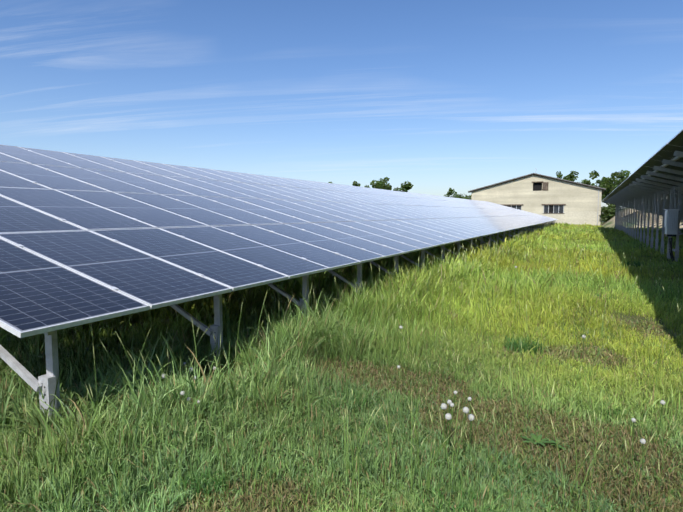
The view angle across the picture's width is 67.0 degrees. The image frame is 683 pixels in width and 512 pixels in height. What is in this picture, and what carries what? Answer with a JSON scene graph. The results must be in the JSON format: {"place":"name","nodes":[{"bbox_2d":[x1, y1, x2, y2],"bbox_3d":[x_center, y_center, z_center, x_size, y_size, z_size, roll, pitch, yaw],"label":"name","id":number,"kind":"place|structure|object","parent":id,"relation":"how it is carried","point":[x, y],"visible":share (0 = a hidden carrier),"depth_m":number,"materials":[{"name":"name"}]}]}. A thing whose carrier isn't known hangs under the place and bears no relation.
{"place":"outdoors","nodes":[
{"label":"outdoors","id":0,"kind":"place"},
{"bbox_2d":[0,0,682,208],"label":"sky","id":1,"kind":"structure","parent":0,"point":[435,96],"materials":[{"name":"blue"}]},
{"bbox_2d":[0,218,682,511],"bbox_3d":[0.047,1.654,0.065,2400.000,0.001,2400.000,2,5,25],"label":"ground","id":2,"kind":"structure","parent":0,"point":[626,317],"depth_m":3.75,"materials":[{"name":"green plant"}]},
{"bbox_2d":[0,222,554,418],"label":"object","id":3,"kind":"object","parent":2,"relation":"on","point":[47,381],"visible":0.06,"depth_m":5.40,"materials":[{"name":"metal"}]},
{"bbox_2d":[0,144,557,337],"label":"solar panels","id":4,"kind":"object","parent":3,"relation":"on","point":[85,239],"visible":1,"depth_m":7.53,"materials":[{"name":"blue glass"}]},
{"bbox_2d":[0,310,682,511],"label":"short grass","id":5,"kind":"structure","parent":2,"relation":"on","point":[581,449],"depth_m":3.66,"materials":[{"name":"green plant"}]},
{"bbox_2d":[0,274,682,449],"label":"broadleaf weeds","id":6,"kind":"object","parent":2,"relation":"on","point":[539,440],"visible":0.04,"depth_m":3.72,"materials":[{"name":"green plant"}]},
{"bbox_2d":[328,181,359,186],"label":"tree","id":7,"kind":"object","parent":2,"relation":"on","point":[354,183],"visible":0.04,"depth_m":137.17,"materials":[{"name":"green plant"}]},
{"bbox_2d":[59,239,643,511],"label":"weeds","id":8,"kind":"object","parent":2,"relation":"on","point":[515,347],"depth_m":3.12,"materials":[{"name":"green plant"}]},
{"bbox_2d":[365,177,413,191],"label":"tree","id":9,"kind":"object","parent":2,"relation":"on","point":[380,184],"visible":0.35,"depth_m":122.53,"materials":[{"name":"green plant"}]},
{"bbox_2d":[161,266,664,470],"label":"dandelions","id":10,"kind":"object","parent":2,"relation":"on","point":[466,410],"visible":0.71,"depth_m":3.58,"materials":[{"name":"grey plant"}]},
{"bbox_2d":[444,188,471,199],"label":"tree","id":11,"kind":"object","parent":2,"relation":"on","point":[451,192],"visible":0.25,"depth_m":138.88,"materials":[{"name":"green plant"}]},
{"bbox_2d":[556,171,578,181],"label":"tree","id":12,"kind":"object","parent":2,"relation":"on","point":[571,176],"visible":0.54,"depth_m":121.89,"materials":[{"name":"green plant"}]},
{"bbox_2d":[581,177,617,199],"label":"tree","id":13,"kind":"object","parent":2,"relation":"on","point":[603,179],"visible":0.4,"depth_m":108.26,"materials":[{"name":"green plant"}]},
{"bbox_2d":[599,204,612,218],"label":"bush","id":14,"kind":"object","parent":2,"relation":"on","point":[604,208],"visible":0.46,"depth_m":66.61,"materials":[{"name":"green plant"}]},
{"bbox_2d":[589,170,630,204],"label":"tree","id":15,"kind":"object","parent":2,"relation":"on","point":[609,188],"visible":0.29,"depth_m":95.58,"materials":[{"name":"green plant"}]},
{"bbox_2d":[602,205,621,221],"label":"bush","id":16,"kind":"object","parent":2,"relation":"on","point":[612,210],"visible":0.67,"depth_m":66.08,"materials":[{"name":"green plant"}]},
{"bbox_2d":[604,151,682,261],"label":"solar panel frame","id":17,"kind":"object","parent":2,"relation":"on","point":[643,201],"visible":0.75,"depth_m":23.94,"materials":[{"name":"metal"}]},
{"bbox_2d":[603,129,682,200],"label":"solar panels","id":18,"kind":"object","parent":17,"relation":"on","point":[666,151],"visible":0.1,"depth_m":14.35,"materials":[{"name":"black glass"}]},
{"bbox_2d":[664,209,681,261],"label":"inverter","id":19,"kind":"object","parent":17,"relation":"attached to","point":[671,222],"visible":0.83,"depth_m":16.96,"materials":[{"name":"white metal"}]},
{"bbox_2d":[468,173,605,225],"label":"barn","id":20,"kind":"structure","parent":0,"point":[566,201],"depth_m":70.23,"materials":[{"name":"paint"}]},
{"bbox_2d":[601,207,682,228],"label":"sandy bank","id":21,"kind":"structure","parent":0,"point":[610,223],"depth_m":59.58,"materials":[{"name":"beige sand"}]}
]}

